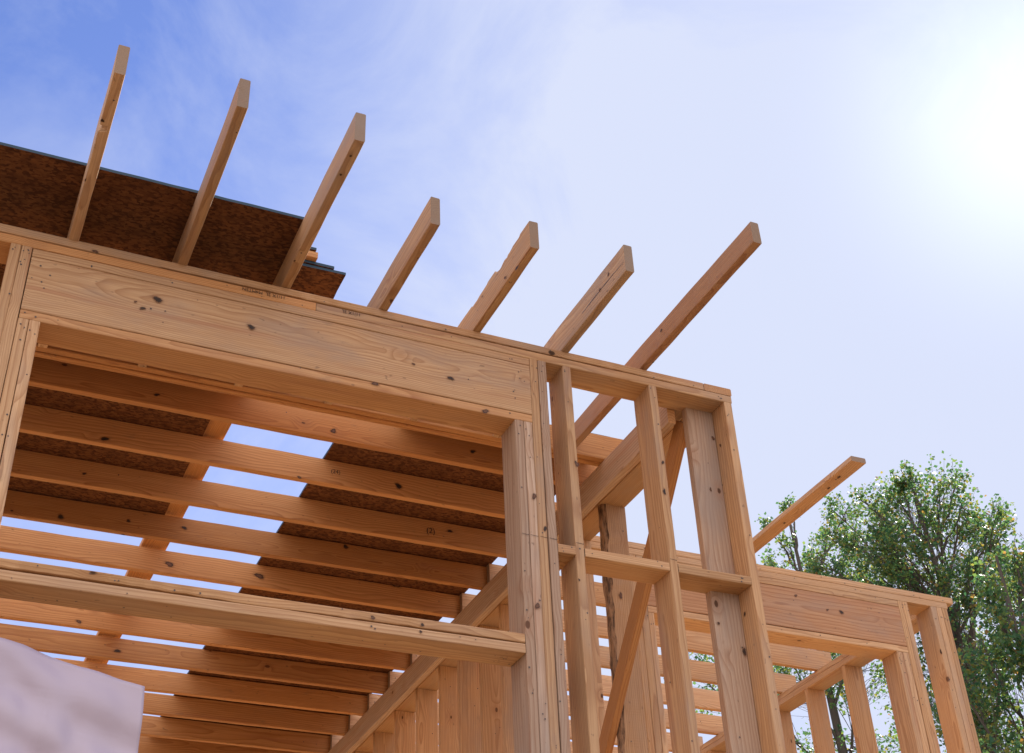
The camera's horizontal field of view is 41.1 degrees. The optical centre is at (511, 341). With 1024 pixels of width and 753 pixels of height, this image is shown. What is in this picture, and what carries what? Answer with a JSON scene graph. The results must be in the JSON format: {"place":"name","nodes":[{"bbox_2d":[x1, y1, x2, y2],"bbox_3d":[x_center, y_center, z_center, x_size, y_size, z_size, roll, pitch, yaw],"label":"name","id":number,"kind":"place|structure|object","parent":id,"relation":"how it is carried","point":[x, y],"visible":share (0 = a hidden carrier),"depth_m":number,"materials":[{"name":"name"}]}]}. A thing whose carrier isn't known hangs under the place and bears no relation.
{"place":"outdoors","nodes":[
{"label":"outdoors","id":0,"kind":"place"},
{"bbox_2d":[0,0,1023,752],"label":"sky","id":1,"kind":"structure","parent":0,"point":[874,149],"materials":[{"name":"blue"}]},
{"label":"ground","id":2,"kind":"structure","parent":0,"visible":0},
{"bbox_2d":[663,492,920,752],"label":"broadleaf tree","id":3,"kind":"object","parent":2,"relation":"on","point":[840,738],"visible":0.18,"depth_m":27.64,"materials":[{"name":"green plant"}]},
{"bbox_2d":[800,450,1022,752],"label":"broadleaf tree","id":4,"kind":"object","parent":2,"relation":"on","point":[891,565],"visible":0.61,"depth_m":24.91,"materials":[{"name":"green plant"}]},
{"bbox_2d":[928,533,1023,752],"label":"broadleaf tree","id":5,"kind":"object","parent":2,"relation":"on","point":[1001,597],"visible":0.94,"depth_m":18.49,"materials":[{"name":"green plant"}]},
{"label":"ceiling joist","id":6,"kind":"object","parent":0,"visible":0},
{"bbox_2d":[160,645,393,735],"bbox_3d":[-1.684,2.479,9.320,1.237,0.014,2.436,13,-38,-21],"label":"strand board sheet","id":7,"kind":"object","parent":6,"relation":"on","point":[305,660],"visible":0.2,"depth_m":8.91,"materials":[{"name":"brown wood"}]},
{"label":"floor","id":8,"kind":"structure","parent":0,"visible":0},
{"bbox_2d":[0,223,785,752],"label":"wall frame","id":9,"kind":"object","parent":8,"relation":"on","point":[108,303],"visible":1,"depth_m":5.22,"materials":[{"name":"brown wood"}]},
{"bbox_2d":[0,637,144,752],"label":"plastic sheeting","id":10,"kind":"object","parent":9,"relation":"hanging from","point":[48,704],"visible":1,"depth_m":4.09,"materials":[{"name":"white plastic"}]},
{"bbox_2d":[38,45,129,347],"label":"lookout joist","id":11,"kind":"object","parent":9,"relation":"on","point":[109,107],"visible":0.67,"depth_m":4.69,"materials":[{"name":"brown wood"}]},
{"bbox_2d":[137,78,250,367],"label":"lookout joist","id":12,"kind":"object","parent":9,"relation":"on","point":[233,122],"visible":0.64,"depth_m":4.85,"materials":[{"name":"brown wood"}]},
{"bbox_2d":[234,112,365,386],"bbox_3d":[-0.863,-0.303,5.359,0.048,0.138,1.630,13,-38,-21],"label":"lookout joist","id":13,"kind":"object","parent":9,"relation":"on","point":[343,161],"visible":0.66,"depth_m":5.02,"materials":[{"name":"brown wood"}]},
{"bbox_2d":[324,197,439,404],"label":"lookout joist","id":14,"kind":"object","parent":9,"relation":"on","point":[416,242],"visible":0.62,"depth_m":5.31,"materials":[{"name":"brown wood"}]},
{"bbox_2d":[410,221,538,421],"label":"lookout joist","id":15,"kind":"object","parent":9,"relation":"on","point":[499,285],"visible":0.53,"depth_m":5.45,"materials":[{"name":"brown wood"}]},
{"bbox_2d":[493,245,633,437],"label":"lookout joist","id":16,"kind":"object","parent":9,"relation":"on","point":[617,272],"visible":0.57,"depth_m":5.60,"materials":[{"name":"brown wood"}]},
{"bbox_2d":[574,222,761,447],"bbox_3d":[0.607,0.033,5.899,0.042,0.106,1.661,13,-38,-21],"label":"lookout joist","id":17,"kind":"object","parent":9,"relation":"on","point":[740,250],"visible":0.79,"depth_m":5.68,"materials":[{"name":"brown wood"}]},
{"bbox_2d":[328,383,731,752],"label":"wall frame","id":18,"kind":"object","parent":8,"relation":"on","point":[475,707],"visible":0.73,"depth_m":7.24,"materials":[{"name":"brown wood"}]},
{"bbox_2d":[0,623,387,693],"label":"ceiling joist","id":19,"kind":"object","parent":18,"relation":"on","point":[130,651],"visible":0.84,"depth_m":8.45,"materials":[{"name":"brown wood"}]},
{"bbox_2d":[0,598,409,670],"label":"ceiling joist","id":20,"kind":"object","parent":18,"relation":"on","point":[39,613],"visible":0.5,"depth_m":8.11,"materials":[{"name":"brown wood"}]},
{"bbox_2d":[55,658,367,715],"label":"ceiling joist","id":21,"kind":"object","parent":18,"relation":"on","point":[168,682],"visible":0.73,"depth_m":8.87,"materials":[{"name":"brown wood"}]},
{"bbox_2d":[0,525,459,618],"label":"ceiling joist","id":22,"kind":"object","parent":18,"relation":"on","point":[47,545],"visible":0.99,"depth_m":7.49,"materials":[{"name":"brown wood"}]},
{"bbox_2d":[140,715,330,752],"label":"ceiling joist","id":23,"kind":"object","parent":18,"relation":"on","point":[208,732],"visible":0.61,"depth_m":9.54,"materials":[{"name":"brown wood"}]},
{"bbox_2d":[3,490,486,589],"bbox_3d":[-2.689,0.764,6.724,5.950,0.142,0.041,13,-38,-21],"label":"ceiling joist","id":24,"kind":"object","parent":18,"relation":"on","point":[86,515],"visible":0.95,"depth_m":7.18,"materials":[{"name":"brown wood"}]},
{"bbox_2d":[238,443,555,620],"bbox_3d":[-0.697,1.151,7.534,1.235,0.014,2.427,13,-38,-21],"label":"strand board sheet","id":25,"kind":"object","parent":24,"relation":"on","point":[337,452],"visible":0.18,"depth_m":7.29,"materials":[{"name":"brown wood"}]},
{"bbox_2d":[19,404,556,518],"bbox_3d":[-2.360,0.320,6.127,5.950,0.146,0.040,13,-38,-21],"label":"ceiling joist","id":26,"kind":"object","parent":18,"relation":"on","point":[102,432],"visible":0.94,"depth_m":6.54,"materials":[{"name":"brown wood"}]},
{"bbox_2d":[28,356,596,485],"bbox_3d":[-2.195,0.097,5.829,5.950,0.138,0.040,13,-38,-21],"label":"ceiling joist","id":27,"kind":"object","parent":18,"relation":"on","point":[141,392],"visible":0.67,"depth_m":6.22,"materials":[{"name":"brown wood"}]},
{"bbox_2d":[34,351,600,466],"bbox_3d":[-2.107,-0.029,5.661,5.940,0.138,0.041,13,-38,-21],"label":"ceiling joist","id":28,"kind":"object","parent":18,"relation":"on","point":[137,373],"visible":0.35,"depth_m":6.01,"materials":[{"name":"brown wood"}]},
{"bbox_2d":[16,319,622,462],"bbox_3d":[-2.086,-0.051,5.635,5.950,0.141,0.039,13,-38,-21],"label":"ceiling joist","id":29,"kind":"object","parent":18,"relation":"on","point":[595,447],"visible":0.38,"depth_m":6.09,"materials":[{"name":"brown wood"}]},
{"bbox_2d":[0,142,303,314],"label":"strand board sheet","id":30,"kind":"object","parent":29,"relation":"on","point":[126,212],"visible":0.31,"depth_m":5.21,"materials":[{"name":"brown wood"}]},
{"bbox_2d":[290,263,345,298],"bbox_3d":[-1.153,-0.128,5.745,0.702,0.014,0.786,12,-38,-20],"label":"strand board offcut","id":31,"kind":"object","parent":30,"relation":"on","point":[318,281],"visible":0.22,"depth_m":5.59,"materials":[{"name":"brown wood"}]},
{"bbox_2d":[303,260,333,269],"bbox_3d":[-1.198,-0.158,5.725,0.694,0.014,0.781,13,-38,-21],"label":"strand board offcut","id":32,"kind":"object","parent":31,"relation":"on","point":[318,264],"visible":0.13,"depth_m":5.54,"materials":[{"name":"grey"}]},
{"bbox_2d":[305,250,317,261],"bbox_3d":[-1.061,-0.382,5.462,0.565,0.032,0.092,13,-38,-21],"label":"lumber scrap","id":33,"kind":"object","parent":32,"relation":"on","point":[312,256],"visible":0.12,"depth_m":5.52,"materials":[{"name":"brown wood"}]},
{"bbox_2d":[330,735,438,752],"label":"bay joist","id":34,"kind":"object","parent":18,"relation":"on","point":[334,739],"visible":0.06,"depth_m":9.79,"materials":[{"name":"brown wood"}]},
{"bbox_2d":[348,715,617,752],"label":"bay joist","id":35,"kind":"object","parent":18,"relation":"on","point":[353,720],"visible":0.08,"depth_m":9.51,"materials":[{"name":"brown wood"}]},
{"bbox_2d":[367,693,702,751],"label":"bay joist","id":36,"kind":"object","parent":18,"relation":"on","point":[372,699],"visible":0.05,"depth_m":9.53,"materials":[{"name":"brown wood"}]},
{"bbox_2d":[487,563,605,606],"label":"bay joist","id":37,"kind":"object","parent":18,"relation":"on","point":[493,570],"visible":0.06,"depth_m":7.85,"materials":[{"name":"brown wood"}]},
{"bbox_2d":[388,671,722,734],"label":"bay joist","id":38,"kind":"object","parent":18,"relation":"on","point":[710,724],"visible":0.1,"depth_m":9.71,"materials":[{"name":"brown wood"}]},
{"bbox_2d":[410,654,720,711],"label":"bay joist","id":39,"kind":"object","parent":18,"relation":"on","point":[705,699],"visible":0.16,"depth_m":9.31,"materials":[{"name":"brown wood"}]},
{"bbox_2d":[439,621,795,693],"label":"bay joist","id":40,"kind":"object","parent":18,"relation":"on","point":[703,672],"visible":0.13,"depth_m":8.94,"materials":[{"name":"brown wood"}]},
{"bbox_2d":[460,593,831,671],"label":"bay joist","id":41,"kind":"object","parent":18,"relation":"on","point":[786,656],"visible":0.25,"depth_m":8.72,"materials":[{"name":"brown wood"}]},
{"bbox_2d":[591,536,980,752],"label":"wall frame","id":42,"kind":"object","parent":8,"relation":"on","point":[827,614],"visible":0.77,"depth_m":7.53,"materials":[{"name":"brown wood"}]},
{"bbox_2d":[753,456,865,552],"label":"lookout joist","id":43,"kind":"object","parent":42,"relation":"on","point":[818,492],"visible":0.72,"depth_m":6.97,"materials":[{"name":"brown wood"}]},
{"bbox_2d":[700,614,918,752],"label":"wall frame","id":44,"kind":"object","parent":8,"relation":"on","point":[809,690],"visible":0.62,"depth_m":8.72,"materials":[{"name":"brown wood"}]},
{"bbox_3d":[-5.732,1.734,5.647,0.143,2.458,6.158,13,-38,-21],"label":"wall frame","id":45,"kind":"object","parent":8,"relation":"on","visible":0},
{"bbox_2d":[138,736,298,752],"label":"ceiling joist","id":46,"kind":"object","parent":45,"relation":"on","point":[154,745],"visible":0.21,"depth_m":9.77,"materials":[{"name":"brown wood"}]},
{"bbox_2d":[143,692,348,735],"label":"ceiling joist","id":47,"kind":"object","parent":45,"relation":"on","point":[231,713],"visible":0.53,"depth_m":9.23,"materials":[{"name":"brown wood"}]},
{"bbox_2d":[10,449,506,557],"bbox_3d":[-2.525,0.540,6.429,5.950,0.141,0.043,13,-38,-21],"label":"ceiling joist","id":48,"kind":"object","parent":45,"relation":"on","point":[31,465],"visible":0.98,"depth_m":6.88,"materials":[{"name":"brown wood"}]},
{"bbox_2d":[8,386,209,514],"bbox_3d":[-2.688,0.294,6.205,2.495,0.014,1.307,13,-38,-21],"label":"strand board sheet","id":49,"kind":"object","parent":48,"relation":"on","point":[102,408],"visible":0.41,"depth_m":6.54,"materials":[{"name":"brown wood"}]},
{"bbox_2d":[84,420,230,663],"bbox_3d":[-2.245,1.505,7.970,0.141,0.038,5.125,13,-39,-21],"label":"flat strip board","id":50,"kind":"object","parent":49,"relation":"on","point":[215,430],"visible":0.18,"depth_m":7.08,"materials":[{"name":"brown wood"}]}
]}

